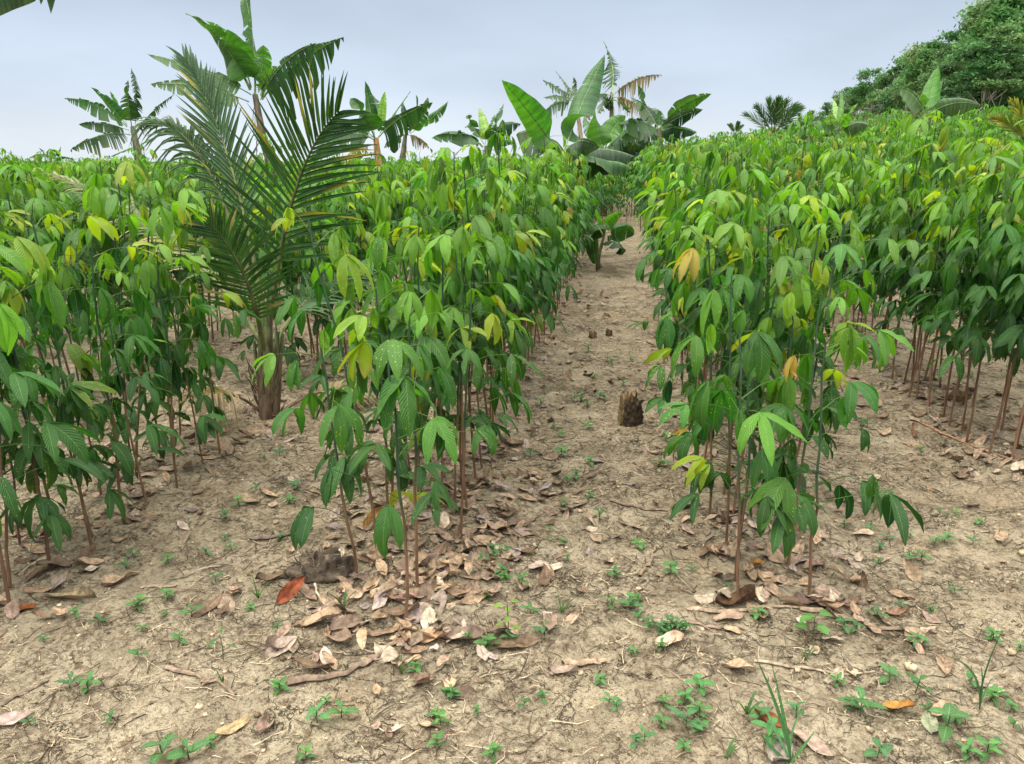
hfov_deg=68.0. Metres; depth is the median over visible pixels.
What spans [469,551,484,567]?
fallen leaf
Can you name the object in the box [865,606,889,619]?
weed seedling
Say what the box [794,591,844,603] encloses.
fallen leaf
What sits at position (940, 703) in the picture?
fallen leaf
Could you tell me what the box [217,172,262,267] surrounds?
rubber sapling
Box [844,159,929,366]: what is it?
rubber sapling
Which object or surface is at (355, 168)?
rubber sapling
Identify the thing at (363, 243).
rubber sapling
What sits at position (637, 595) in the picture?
weed seedling
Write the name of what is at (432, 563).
fallen leaf
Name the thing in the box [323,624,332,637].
fallen leaf
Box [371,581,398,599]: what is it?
fallen leaf
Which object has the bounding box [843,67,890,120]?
rubber tree
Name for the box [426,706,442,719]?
weed seedling
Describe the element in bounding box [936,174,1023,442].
rubber sapling
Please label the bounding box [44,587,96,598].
fallen leaf
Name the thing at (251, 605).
weed seedling
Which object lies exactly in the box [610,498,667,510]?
stick
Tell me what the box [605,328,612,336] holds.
stub
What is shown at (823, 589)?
fallen leaf
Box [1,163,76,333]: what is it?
rubber sapling
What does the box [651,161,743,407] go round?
rubber sapling
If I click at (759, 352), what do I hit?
rubber sapling
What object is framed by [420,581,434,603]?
fallen leaf
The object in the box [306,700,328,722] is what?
weed seedling
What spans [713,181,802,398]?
rubber sapling
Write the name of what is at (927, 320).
rubber sapling
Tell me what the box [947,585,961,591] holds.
weed seedling
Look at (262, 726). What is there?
fallen leaf
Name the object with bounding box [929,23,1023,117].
tree
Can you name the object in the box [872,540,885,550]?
weed seedling
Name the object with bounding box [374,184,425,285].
rubber sapling
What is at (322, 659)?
fallen leaf
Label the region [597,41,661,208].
banana plant
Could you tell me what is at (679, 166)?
rubber sapling
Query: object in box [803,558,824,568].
fallen leaf
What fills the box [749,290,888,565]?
rubber sapling
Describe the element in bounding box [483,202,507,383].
rubber sapling
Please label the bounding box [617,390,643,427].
tree stump
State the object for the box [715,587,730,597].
fallen leaf
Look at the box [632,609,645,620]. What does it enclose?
weed seedling
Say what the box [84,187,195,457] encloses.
rubber sapling
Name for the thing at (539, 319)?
rubber sapling
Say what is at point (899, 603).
weed seedling
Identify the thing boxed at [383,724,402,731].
fallen leaf
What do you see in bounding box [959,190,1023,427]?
rubber sapling
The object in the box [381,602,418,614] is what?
fallen leaf
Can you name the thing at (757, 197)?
rubber sapling
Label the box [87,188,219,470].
rubber sapling
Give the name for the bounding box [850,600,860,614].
fallen leaf
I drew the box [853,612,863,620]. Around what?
fallen leaf
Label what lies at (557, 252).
rubber sapling
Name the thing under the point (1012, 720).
weed seedling
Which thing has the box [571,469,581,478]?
weed seedling
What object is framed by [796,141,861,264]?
rubber sapling
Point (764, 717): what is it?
fallen leaf
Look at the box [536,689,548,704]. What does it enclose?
weed seedling
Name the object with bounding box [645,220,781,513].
rubber sapling
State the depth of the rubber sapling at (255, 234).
6.83 m
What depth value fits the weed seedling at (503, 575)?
2.81 m
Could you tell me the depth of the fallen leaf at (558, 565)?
2.89 m
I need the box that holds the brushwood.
[814,95,1010,143]
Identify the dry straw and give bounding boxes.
[0,303,1023,763]
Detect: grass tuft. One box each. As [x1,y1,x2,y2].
[249,574,270,597]
[328,587,355,605]
[393,654,416,673]
[548,593,574,612]
[726,736,736,758]
[737,690,763,713]
[755,656,815,762]
[798,643,817,658]
[855,485,895,512]
[948,634,1000,709]
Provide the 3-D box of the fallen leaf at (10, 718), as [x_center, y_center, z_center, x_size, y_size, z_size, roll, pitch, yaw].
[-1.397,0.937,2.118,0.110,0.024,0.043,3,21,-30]
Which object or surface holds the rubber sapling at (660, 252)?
on the ground
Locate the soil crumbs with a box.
[5,318,1023,763]
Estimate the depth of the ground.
2.75 m
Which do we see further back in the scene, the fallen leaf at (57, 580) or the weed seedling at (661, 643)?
the fallen leaf at (57, 580)
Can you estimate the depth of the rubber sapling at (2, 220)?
5.92 m
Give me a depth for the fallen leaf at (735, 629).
2.48 m
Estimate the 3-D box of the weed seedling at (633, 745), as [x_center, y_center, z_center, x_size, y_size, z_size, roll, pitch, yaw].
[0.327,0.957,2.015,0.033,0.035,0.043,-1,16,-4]
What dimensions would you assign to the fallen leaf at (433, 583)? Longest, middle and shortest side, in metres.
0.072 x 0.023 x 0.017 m
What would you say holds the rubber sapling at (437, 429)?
on the ground
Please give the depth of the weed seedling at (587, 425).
4.41 m
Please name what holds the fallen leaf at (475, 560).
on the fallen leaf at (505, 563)
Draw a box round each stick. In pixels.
[0,679,48,706]
[141,584,176,588]
[164,664,236,695]
[248,527,312,539]
[287,640,395,685]
[314,583,331,624]
[561,657,606,666]
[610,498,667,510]
[638,545,661,576]
[687,604,799,613]
[688,620,744,629]
[754,659,874,675]
[800,606,904,630]
[907,415,1017,461]
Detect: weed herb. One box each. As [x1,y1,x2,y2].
[206,628,236,657]
[494,599,520,634]
[794,609,831,640]
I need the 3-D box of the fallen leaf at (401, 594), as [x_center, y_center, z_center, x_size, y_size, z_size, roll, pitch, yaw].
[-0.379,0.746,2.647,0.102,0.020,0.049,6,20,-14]
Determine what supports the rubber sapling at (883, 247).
on the ground
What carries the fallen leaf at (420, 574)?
on the ground
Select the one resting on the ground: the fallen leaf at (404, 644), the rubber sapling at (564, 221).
the rubber sapling at (564, 221)
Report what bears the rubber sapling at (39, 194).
on the ground
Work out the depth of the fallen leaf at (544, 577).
2.82 m
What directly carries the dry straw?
on the ground
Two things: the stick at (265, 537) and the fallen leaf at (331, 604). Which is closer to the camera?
the fallen leaf at (331, 604)
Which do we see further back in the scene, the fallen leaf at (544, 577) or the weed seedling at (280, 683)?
the fallen leaf at (544, 577)
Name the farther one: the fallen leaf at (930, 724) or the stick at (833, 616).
the stick at (833, 616)
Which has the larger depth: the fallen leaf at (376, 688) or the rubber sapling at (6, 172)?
the rubber sapling at (6, 172)
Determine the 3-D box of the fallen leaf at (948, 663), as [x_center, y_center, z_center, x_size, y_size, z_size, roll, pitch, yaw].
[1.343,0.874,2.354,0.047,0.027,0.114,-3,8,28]
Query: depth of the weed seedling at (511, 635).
2.45 m
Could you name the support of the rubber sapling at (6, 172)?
on the ground
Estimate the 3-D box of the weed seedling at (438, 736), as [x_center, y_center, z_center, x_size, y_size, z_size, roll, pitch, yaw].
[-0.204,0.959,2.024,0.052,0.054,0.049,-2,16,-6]
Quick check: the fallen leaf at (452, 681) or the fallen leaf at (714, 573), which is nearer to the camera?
the fallen leaf at (452, 681)
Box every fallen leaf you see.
[0,595,6,604]
[0,625,7,635]
[0,711,34,724]
[4,598,20,618]
[14,557,33,562]
[19,604,35,609]
[22,587,53,592]
[25,565,48,581]
[31,609,53,617]
[35,557,72,565]
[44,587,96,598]
[49,555,61,568]
[50,570,70,591]
[51,606,67,614]
[78,565,100,570]
[100,571,138,585]
[107,572,128,584]
[156,745,185,763]
[190,591,223,617]
[200,674,209,682]
[214,716,249,734]
[216,600,229,614]
[217,595,235,611]
[226,586,242,591]
[228,582,237,593]
[255,570,283,579]
[256,713,273,733]
[264,636,298,657]
[265,635,297,648]
[276,621,293,636]
[277,575,304,603]
[288,640,298,652]
[291,656,333,668]
[293,616,323,626]
[299,588,316,601]
[300,606,341,627]
[301,582,308,588]
[311,602,345,614]
[312,652,319,661]
[318,595,337,605]
[319,646,331,663]
[322,617,331,621]
[322,651,337,670]
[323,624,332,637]
[324,630,332,641]
[325,595,340,604]
[325,627,351,641]
[327,592,340,597]
[328,614,364,629]
[330,596,356,611]
[331,612,344,622]
[334,576,346,580]
[336,578,352,591]
[340,581,352,593]
[347,587,363,601]
[349,572,369,579]
[352,552,369,561]
[352,624,358,631]
[356,627,366,650]
[358,602,369,608]
[361,554,377,562]
[362,575,379,591]
[363,506,381,529]
[368,625,399,635]
[369,548,380,565]
[370,580,389,599]
[370,608,388,618]
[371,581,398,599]
[372,589,387,610]
[372,683,380,694]
[372,719,380,728]
[374,642,398,662]
[375,558,387,575]
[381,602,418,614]
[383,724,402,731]
[384,589,398,595]
[384,637,402,645]
[385,727,392,737]
[387,594,402,598]
[389,574,395,580]
[389,592,417,600]
[389,622,416,630]
[391,660,402,668]
[395,569,426,576]
[395,617,411,626]
[396,556,413,577]
[396,639,411,649]
[397,590,412,604]
[398,624,410,641]
[400,645,426,652]
[401,583,420,588]
[402,588,426,597]
[404,672,430,685]
[405,615,415,620]
[406,654,422,663]
[407,631,422,645]
[408,604,422,623]
[409,569,423,585]
[411,628,446,642]
[412,551,428,568]
[414,566,436,584]
[415,672,436,679]
[418,721,440,728]
[419,570,436,581]
[419,602,432,610]
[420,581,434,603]
[420,605,437,628]
[420,629,445,640]
[421,552,438,565]
[427,558,446,568]
[429,643,437,649]
[430,576,436,588]
[430,589,446,614]
[434,569,460,579]
[434,623,443,632]
[435,576,443,588]
[436,558,448,575]
[436,583,458,591]
[436,655,448,668]
[441,556,465,564]
[443,564,456,575]
[443,625,484,638]
[444,673,456,687]
[445,587,482,596]
[445,684,475,698]
[446,602,455,609]
[446,618,466,641]
[449,552,462,574]
[451,587,470,595]
[452,615,471,625]
[458,566,492,579]
[460,590,487,604]
[461,555,491,570]
[464,559,472,574]
[465,578,479,590]
[468,551,477,565]
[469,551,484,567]
[477,644,488,660]
[480,573,500,579]
[482,588,495,596]
[483,560,490,569]
[487,622,507,633]
[487,651,497,659]
[488,559,512,572]
[488,582,502,592]
[490,556,501,560]
[493,635,541,646]
[502,436,523,444]
[505,619,518,634]
[516,577,530,590]
[528,560,552,568]
[538,563,550,586]
[542,562,562,569]
[543,612,556,631]
[549,565,554,578]
[549,664,576,672]
[565,611,578,623]
[575,587,588,592]
[655,630,683,645]
[694,593,717,603]
[711,571,722,575]
[711,609,744,619]
[715,584,755,604]
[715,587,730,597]
[721,658,755,669]
[722,573,733,579]
[723,625,740,633]
[743,561,754,570]
[746,602,765,619]
[747,566,756,580]
[752,558,764,564]
[753,595,768,603]
[754,709,781,727]
[755,586,767,601]
[758,569,775,582]
[762,571,773,577]
[763,581,781,596]
[764,586,769,598]
[767,565,776,573]
[767,737,792,761]
[775,575,795,584]
[780,596,807,606]
[786,721,833,757]
[789,563,796,571]
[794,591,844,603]
[798,577,807,584]
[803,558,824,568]
[809,596,844,613]
[810,645,819,653]
[813,584,841,595]
[815,599,846,607]
[822,636,846,639]
[824,666,843,684]
[826,607,844,616]
[827,565,848,580]
[829,588,838,600]
[835,595,861,605]
[846,664,858,676]
[849,575,861,581]
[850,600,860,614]
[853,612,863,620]
[859,570,867,589]
[866,626,881,634]
[876,612,891,626]
[882,700,914,708]
[885,607,908,614]
[886,588,914,599]
[903,559,922,582]
[904,627,924,642]
[911,422,918,436]
[915,641,924,653]
[920,626,935,631]
[921,710,938,733]
[922,609,941,623]
[930,700,948,716]
[936,654,952,674]
[947,389,972,401]
[977,678,1003,687]
[1011,460,1023,470]
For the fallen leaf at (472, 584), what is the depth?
2.74 m
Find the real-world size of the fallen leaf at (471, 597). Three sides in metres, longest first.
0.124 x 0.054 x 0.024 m
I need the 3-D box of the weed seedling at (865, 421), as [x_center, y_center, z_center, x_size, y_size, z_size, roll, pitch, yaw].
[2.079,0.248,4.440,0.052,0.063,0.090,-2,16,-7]
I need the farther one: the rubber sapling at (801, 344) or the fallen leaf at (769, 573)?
the rubber sapling at (801, 344)
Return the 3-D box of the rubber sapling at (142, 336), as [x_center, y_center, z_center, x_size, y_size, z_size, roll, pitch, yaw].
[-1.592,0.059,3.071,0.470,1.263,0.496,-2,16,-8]
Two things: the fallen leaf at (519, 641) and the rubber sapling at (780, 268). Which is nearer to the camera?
the fallen leaf at (519, 641)
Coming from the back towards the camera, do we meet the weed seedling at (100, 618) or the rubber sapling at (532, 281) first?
the rubber sapling at (532, 281)
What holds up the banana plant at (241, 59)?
on the ground
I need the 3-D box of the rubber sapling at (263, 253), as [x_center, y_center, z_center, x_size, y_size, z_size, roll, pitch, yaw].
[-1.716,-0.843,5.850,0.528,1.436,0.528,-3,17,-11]
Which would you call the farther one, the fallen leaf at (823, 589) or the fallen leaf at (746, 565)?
the fallen leaf at (746, 565)
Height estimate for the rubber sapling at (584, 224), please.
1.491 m
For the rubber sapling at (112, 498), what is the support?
on the ground
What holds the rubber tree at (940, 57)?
on the ground
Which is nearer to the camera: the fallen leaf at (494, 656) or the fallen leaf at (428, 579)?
the fallen leaf at (494, 656)
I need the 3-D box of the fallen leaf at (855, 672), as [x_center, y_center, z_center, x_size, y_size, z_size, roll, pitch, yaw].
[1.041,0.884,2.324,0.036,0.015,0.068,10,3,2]
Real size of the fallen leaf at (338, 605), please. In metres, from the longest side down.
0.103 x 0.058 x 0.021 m
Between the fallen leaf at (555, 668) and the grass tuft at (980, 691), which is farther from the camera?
the fallen leaf at (555, 668)
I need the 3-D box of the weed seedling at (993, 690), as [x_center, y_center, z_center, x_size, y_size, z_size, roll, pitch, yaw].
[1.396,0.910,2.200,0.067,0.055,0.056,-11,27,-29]
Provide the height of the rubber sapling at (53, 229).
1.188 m
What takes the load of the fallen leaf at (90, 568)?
on the ground
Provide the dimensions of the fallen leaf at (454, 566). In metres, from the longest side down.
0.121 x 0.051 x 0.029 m
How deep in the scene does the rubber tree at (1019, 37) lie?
31.79 m
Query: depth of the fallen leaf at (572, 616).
2.55 m
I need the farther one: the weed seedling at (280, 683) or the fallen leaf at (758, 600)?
the fallen leaf at (758, 600)
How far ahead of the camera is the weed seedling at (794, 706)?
2.12 m
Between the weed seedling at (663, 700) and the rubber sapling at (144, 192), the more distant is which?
the rubber sapling at (144, 192)
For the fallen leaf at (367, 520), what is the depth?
3.21 m
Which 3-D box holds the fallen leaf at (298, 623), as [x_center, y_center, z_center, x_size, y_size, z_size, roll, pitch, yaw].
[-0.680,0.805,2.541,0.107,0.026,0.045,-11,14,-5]
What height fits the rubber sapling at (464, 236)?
1.296 m
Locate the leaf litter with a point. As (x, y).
(498, 527)
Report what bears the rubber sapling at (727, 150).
on the ground
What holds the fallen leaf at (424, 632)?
on the ground
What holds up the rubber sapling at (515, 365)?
on the ground
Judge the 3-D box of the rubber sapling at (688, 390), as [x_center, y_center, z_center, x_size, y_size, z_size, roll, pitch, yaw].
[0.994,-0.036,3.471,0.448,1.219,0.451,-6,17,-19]
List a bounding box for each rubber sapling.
[0,163,71,344]
[0,165,82,357]
[0,167,66,279]
[0,168,60,254]
[0,173,35,287]
[0,179,65,403]
[0,188,91,376]
[0,197,143,544]
[0,201,94,374]
[0,209,36,416]
[0,211,15,233]
[0,231,119,569]
[0,245,107,602]
[0,262,135,537]
[0,266,80,586]
[0,270,69,545]
[0,297,100,499]
[0,347,25,440]
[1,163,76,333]
[2,169,55,294]
[2,199,43,237]
[4,219,73,398]
[6,241,23,404]
[7,171,86,241]
[14,192,73,334]
[24,255,135,494]
[35,241,185,523]
[40,160,98,272]
[41,212,118,365]
[56,173,128,355]
[58,245,184,503]
[60,206,120,374]
[62,157,187,451]
[66,167,143,368]
[72,157,121,274]
[73,214,175,451]
[78,175,163,360]
[81,174,175,319]
[81,212,144,356]
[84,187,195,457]
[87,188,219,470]
[89,171,161,243]
[100,205,223,468]
[104,169,195,342]
[107,183,185,320]
[113,243,227,487]
[114,181,181,323]
[123,209,171,320]
[126,252,231,463]
[136,167,200,311]
[138,190,176,316]
[142,171,220,341]
[144,175,211,349]
[144,219,224,436]
[146,193,200,314]
[154,212,267,452]
[173,175,230,330]
[173,179,226,286]
[174,202,231,338]
[178,164,240,341]
[183,175,221,320]
[185,179,239,325]
[210,191,261,285]
[213,194,271,318]
[214,192,268,325]
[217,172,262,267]
[233,185,271,320]
[235,204,309,356]
[237,198,300,367]
[248,180,296,291]
[250,177,320,353]
[250,207,325,361]
[251,191,297,306]
[251,329,431,577]
[254,162,299,258]
[255,195,328,325]
[265,213,318,357]
[268,180,348,368]
[270,173,350,370]
[271,207,409,529]
[293,177,360,360]
[299,173,363,329]
[303,212,373,365]
[304,181,369,354]
[310,197,364,334]
[313,279,458,506]
[316,280,456,535]
[318,158,378,314]
[320,334,458,619]
[321,191,375,317]
[322,169,390,308]
[325,151,378,309]
[327,203,373,306]
[332,168,390,312]
[333,289,498,586]
[335,202,367,322]
[351,166,408,262]
[353,255,458,482]
[354,154,395,248]
[355,221,474,491]
[356,165,409,280]
[357,187,456,461]
[357,196,408,297]
[359,180,411,305]
[366,206,452,407]
[368,226,525,507]
[368,227,466,467]
[369,160,413,216]
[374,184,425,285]
[377,180,415,323]
[378,173,408,295]
[383,167,423,263]
[387,175,419,285]
[388,158,431,218]
[389,158,426,218]
[389,178,437,278]
[390,157,488,443]
[390,229,488,493]
[393,216,487,414]
[397,215,517,482]
[400,288,543,538]
[401,179,484,416]
[403,244,509,513]
[409,171,509,408]
[410,144,494,390]
[423,159,530,453]
[424,162,461,224]
[424,223,521,483]
[431,246,534,468]
[435,168,536,422]
[442,197,539,414]
[443,170,528,412]
[446,178,501,397]
[447,222,549,417]
[455,147,508,373]
[455,204,509,307]
[457,170,516,311]
[463,120,551,401]
[470,152,537,281]
[474,163,568,391]
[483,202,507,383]
[488,196,544,312]
[489,194,554,362]
[492,147,542,347]
[493,167,537,373]
[504,166,559,363]
[504,166,569,378]
[505,184,574,379]
[513,158,549,261]
[516,200,561,361]
[517,136,574,274]
[517,163,564,342]
[517,165,553,247]
[519,184,563,352]
[521,149,562,207]
[521,160,547,310]
[528,163,591,308]
[529,194,567,334]
[530,179,576,343]
[532,155,580,303]
[536,173,591,331]
[538,181,571,324]
[555,162,586,300]
[628,176,703,390]
[635,205,739,455]
[640,148,687,261]
[642,172,684,266]
[643,168,712,320]
[643,276,782,541]
[644,171,711,285]
[644,197,714,363]
[645,165,665,254]
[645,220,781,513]
[647,151,687,302]
[649,194,714,369]
[649,216,730,349]
[650,163,669,296]
[650,169,769,426]
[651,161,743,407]
[652,169,703,355]
[653,159,701,251]
[654,324,831,595]
[656,166,692,261]
[658,189,715,353]
[658,234,751,442]
[659,163,694,268]
[663,145,717,216]
[664,165,731,296]
[667,199,769,444]
[668,199,766,381]
[669,329,808,581]
[673,143,707,178]
[674,144,751,306]
[674,152,700,206]
[678,202,739,374]
[679,139,791,400]
[680,244,796,458]
[681,145,746,191]
[682,141,766,348]
[682,147,766,366]
[683,171,764,368]
[684,204,818,494]
[685,142,727,169]
[688,183,787,372]
[698,148,773,370]
[698,150,767,362]
[705,179,790,344]
[706,253,825,516]
[711,193,828,474]
[712,168,848,364]
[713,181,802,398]
[715,162,759,203]
[720,147,762,201]
[722,317,857,476]
[723,195,841,399]
[737,227,876,446]
[737,286,842,466]
[741,211,898,493]
[741,325,923,594]
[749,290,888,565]
[750,238,834,452]
[766,192,838,287]
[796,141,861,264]
[806,156,863,264]
[815,175,878,274]
[817,143,890,326]
[817,163,878,321]
[818,164,865,259]
[821,169,867,321]
[825,156,891,325]
[826,156,901,321]
[829,176,883,320]
[830,164,902,328]
[834,179,906,334]
[842,161,902,322]
[843,178,933,332]
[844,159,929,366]
[848,157,915,330]
[857,114,973,346]
[860,146,952,378]
[870,188,964,385]
[871,173,922,333]
[880,184,988,398]
[881,161,971,383]
[885,152,968,342]
[891,147,982,369]
[893,143,981,370]
[895,196,986,397]
[899,191,992,406]
[904,136,1023,380]
[906,140,1023,415]
[906,203,1023,432]
[910,175,1023,425]
[912,172,997,379]
[912,178,1009,387]
[933,171,1008,404]
[934,151,1023,388]
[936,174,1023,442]
[939,153,1023,406]
[956,177,1023,458]
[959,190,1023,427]
[959,199,1023,453]
[971,171,1023,430]
[979,141,1023,227]
[982,214,1023,443]
[993,284,1023,347]
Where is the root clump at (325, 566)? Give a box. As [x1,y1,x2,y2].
[276,546,353,584]
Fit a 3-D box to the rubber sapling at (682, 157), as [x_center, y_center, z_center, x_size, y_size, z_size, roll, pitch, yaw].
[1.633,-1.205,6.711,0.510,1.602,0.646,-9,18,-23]
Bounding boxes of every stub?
[588,330,596,338]
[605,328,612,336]
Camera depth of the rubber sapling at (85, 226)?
5.40 m
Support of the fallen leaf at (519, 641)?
on the ground
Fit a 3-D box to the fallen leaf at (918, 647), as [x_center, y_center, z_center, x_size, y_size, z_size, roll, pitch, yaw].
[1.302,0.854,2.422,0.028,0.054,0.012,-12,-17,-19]
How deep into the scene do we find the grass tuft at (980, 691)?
2.16 m
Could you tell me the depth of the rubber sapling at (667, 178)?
5.66 m
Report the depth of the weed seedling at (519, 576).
2.77 m
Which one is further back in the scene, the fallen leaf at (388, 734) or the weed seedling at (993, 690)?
the weed seedling at (993, 690)
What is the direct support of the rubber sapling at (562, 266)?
on the ground
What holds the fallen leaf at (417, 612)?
on the ground
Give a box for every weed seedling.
[18,714,35,725]
[39,634,50,641]
[53,671,84,687]
[67,605,82,618]
[71,670,100,693]
[87,613,109,625]
[101,709,116,722]
[114,557,136,569]
[124,547,141,557]
[124,593,149,611]
[127,647,148,659]
[134,624,148,631]
[140,733,178,763]
[158,588,175,597]
[159,553,177,563]
[164,738,210,759]
[170,630,186,643]
[178,604,203,615]
[201,547,210,555]
[203,733,219,748]
[208,572,222,581]
[219,509,230,519]
[222,540,238,549]
[229,494,246,506]
[245,601,254,610]
[249,482,260,489]
[270,676,290,695]
[271,446,288,455]
[272,621,280,629]
[275,532,285,540]
[280,493,297,502]
[286,479,301,488]
[295,742,316,760]
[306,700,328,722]
[320,693,331,702]
[325,699,359,717]
[406,660,422,672]
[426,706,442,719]
[426,730,444,746]
[431,709,451,724]
[439,684,460,697]
[440,687,462,699]
[461,630,473,641]
[472,704,480,715]
[473,633,499,650]
[478,552,490,560]
[481,741,503,762]
[488,542,500,554]
[494,562,507,573]
[497,544,510,551]
[497,569,512,580]
[499,629,518,638]
[517,572,528,584]
[518,698,529,707]
[519,602,540,612]
[530,619,557,635]
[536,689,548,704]
[554,444,568,454]
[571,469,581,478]
[581,421,593,426]
[585,456,593,465]
[586,490,594,497]
[592,508,604,519]
[594,673,606,684]
[600,692,619,703]
[601,594,623,609]
[607,565,622,577]
[610,700,621,711]
[620,598,642,610]
[621,597,639,604]
[626,591,637,599]
[627,644,638,656]
[629,733,642,748]
[631,537,646,548]
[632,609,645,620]
[633,592,641,600]
[633,725,656,741]
[650,712,671,727]
[651,457,671,464]
[654,693,672,709]
[655,637,668,650]
[657,432,673,441]
[662,560,677,573]
[667,706,702,730]
[674,687,693,704]
[676,737,690,751]
[683,673,715,695]
[685,700,714,717]
[692,718,709,732]
[748,606,768,619]
[749,705,770,719]
[750,716,792,746]
[784,702,805,717]
[827,672,847,686]
[835,615,853,633]
[835,686,886,716]
[844,694,863,710]
[851,618,866,631]
[859,419,875,427]
[863,737,892,757]
[865,524,876,535]
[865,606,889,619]
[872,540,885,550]
[873,557,883,562]
[879,663,902,682]
[895,599,907,607]
[902,552,914,560]
[905,632,930,647]
[906,671,933,694]
[915,550,930,561]
[918,701,931,708]
[924,604,936,613]
[928,702,971,742]
[929,536,940,544]
[936,532,955,542]
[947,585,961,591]
[951,737,983,760]
[954,706,964,724]
[964,535,983,540]
[966,670,978,686]
[973,516,985,524]
[974,734,1002,761]
[978,684,1008,707]
[984,626,1003,642]
[991,734,1005,745]
[1003,698,1019,711]
[1008,716,1020,729]
[1013,639,1023,650]
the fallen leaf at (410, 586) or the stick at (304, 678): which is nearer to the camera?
the stick at (304, 678)
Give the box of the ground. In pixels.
[0,186,1023,763]
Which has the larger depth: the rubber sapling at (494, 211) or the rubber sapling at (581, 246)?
the rubber sapling at (581, 246)
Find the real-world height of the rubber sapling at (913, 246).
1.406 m
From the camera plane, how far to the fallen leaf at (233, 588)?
2.72 m
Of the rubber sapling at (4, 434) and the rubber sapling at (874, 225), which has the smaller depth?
the rubber sapling at (4, 434)
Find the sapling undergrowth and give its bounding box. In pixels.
[0,102,1023,430]
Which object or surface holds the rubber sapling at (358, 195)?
on the ground
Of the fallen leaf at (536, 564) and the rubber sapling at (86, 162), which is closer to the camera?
the fallen leaf at (536, 564)
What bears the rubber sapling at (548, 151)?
on the ground
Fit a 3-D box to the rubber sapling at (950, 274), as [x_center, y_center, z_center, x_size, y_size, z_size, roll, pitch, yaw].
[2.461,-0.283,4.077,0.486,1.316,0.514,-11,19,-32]
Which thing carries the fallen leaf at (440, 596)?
on the ground
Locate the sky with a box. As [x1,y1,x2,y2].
[0,0,1006,162]
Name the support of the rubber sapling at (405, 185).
on the ground
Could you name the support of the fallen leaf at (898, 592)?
on the ground
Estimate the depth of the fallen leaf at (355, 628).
2.49 m
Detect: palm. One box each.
[38,43,381,433]
[727,120,743,133]
[739,94,806,141]
[782,113,819,133]
[985,97,1023,292]
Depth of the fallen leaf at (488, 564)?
2.88 m
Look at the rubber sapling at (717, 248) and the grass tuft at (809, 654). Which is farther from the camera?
the rubber sapling at (717, 248)
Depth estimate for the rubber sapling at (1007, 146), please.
6.49 m
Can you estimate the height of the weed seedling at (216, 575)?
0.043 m
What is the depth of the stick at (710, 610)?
2.60 m
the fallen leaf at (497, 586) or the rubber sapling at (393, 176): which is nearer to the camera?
the fallen leaf at (497, 586)
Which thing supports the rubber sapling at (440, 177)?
on the ground
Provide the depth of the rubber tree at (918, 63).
46.76 m
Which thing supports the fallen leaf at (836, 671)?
on the ground
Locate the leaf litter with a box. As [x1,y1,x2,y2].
[8,239,1023,568]
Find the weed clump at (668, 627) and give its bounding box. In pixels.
[643,614,693,635]
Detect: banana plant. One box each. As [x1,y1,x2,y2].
[0,0,54,15]
[30,147,73,162]
[65,68,172,174]
[148,0,343,177]
[327,82,432,175]
[384,95,446,160]
[432,104,520,160]
[502,55,632,184]
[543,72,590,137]
[583,112,664,215]
[584,209,633,270]
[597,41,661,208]
[619,85,710,236]
[795,110,813,142]
[812,91,867,146]
[899,67,980,143]
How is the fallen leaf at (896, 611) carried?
on the ground
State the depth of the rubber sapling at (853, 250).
3.15 m
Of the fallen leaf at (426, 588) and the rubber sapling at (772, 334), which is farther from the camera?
the rubber sapling at (772, 334)
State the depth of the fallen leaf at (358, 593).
2.69 m
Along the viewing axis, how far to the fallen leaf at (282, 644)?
2.41 m
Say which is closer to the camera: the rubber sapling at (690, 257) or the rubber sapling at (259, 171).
the rubber sapling at (690, 257)
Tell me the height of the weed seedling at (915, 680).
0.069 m
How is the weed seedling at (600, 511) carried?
on the ground
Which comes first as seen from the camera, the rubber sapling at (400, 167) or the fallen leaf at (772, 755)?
the fallen leaf at (772, 755)
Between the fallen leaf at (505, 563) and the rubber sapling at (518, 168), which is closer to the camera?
the fallen leaf at (505, 563)
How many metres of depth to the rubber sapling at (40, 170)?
6.42 m
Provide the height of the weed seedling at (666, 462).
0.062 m
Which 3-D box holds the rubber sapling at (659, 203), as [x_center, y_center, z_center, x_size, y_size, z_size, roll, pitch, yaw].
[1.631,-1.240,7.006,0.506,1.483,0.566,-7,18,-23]
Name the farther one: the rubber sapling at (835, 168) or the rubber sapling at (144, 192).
the rubber sapling at (835, 168)
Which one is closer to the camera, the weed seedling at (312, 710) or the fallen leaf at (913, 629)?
the weed seedling at (312, 710)
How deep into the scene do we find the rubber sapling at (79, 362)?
2.82 m
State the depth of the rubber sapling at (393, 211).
7.07 m
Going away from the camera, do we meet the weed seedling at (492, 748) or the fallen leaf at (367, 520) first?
the weed seedling at (492, 748)
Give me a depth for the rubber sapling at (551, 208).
6.14 m
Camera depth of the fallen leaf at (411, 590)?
2.66 m
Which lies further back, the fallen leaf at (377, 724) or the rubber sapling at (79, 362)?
the rubber sapling at (79, 362)
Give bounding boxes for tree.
[802,109,822,124]
[813,95,845,120]
[824,86,875,116]
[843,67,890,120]
[856,69,899,123]
[874,41,924,123]
[887,44,963,122]
[893,29,962,118]
[911,32,963,119]
[925,2,992,98]
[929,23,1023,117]
[939,0,1023,101]
[952,0,1023,116]
[975,15,1023,110]
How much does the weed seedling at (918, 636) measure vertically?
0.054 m
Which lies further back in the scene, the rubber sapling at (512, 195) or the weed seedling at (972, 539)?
the rubber sapling at (512, 195)
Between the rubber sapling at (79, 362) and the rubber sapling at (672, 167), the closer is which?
the rubber sapling at (79, 362)
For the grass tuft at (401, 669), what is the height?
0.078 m
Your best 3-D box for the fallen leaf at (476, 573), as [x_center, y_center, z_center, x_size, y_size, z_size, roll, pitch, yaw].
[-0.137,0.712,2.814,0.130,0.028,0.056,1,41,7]
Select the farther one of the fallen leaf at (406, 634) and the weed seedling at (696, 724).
the fallen leaf at (406, 634)
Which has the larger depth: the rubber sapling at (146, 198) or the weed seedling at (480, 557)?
the rubber sapling at (146, 198)

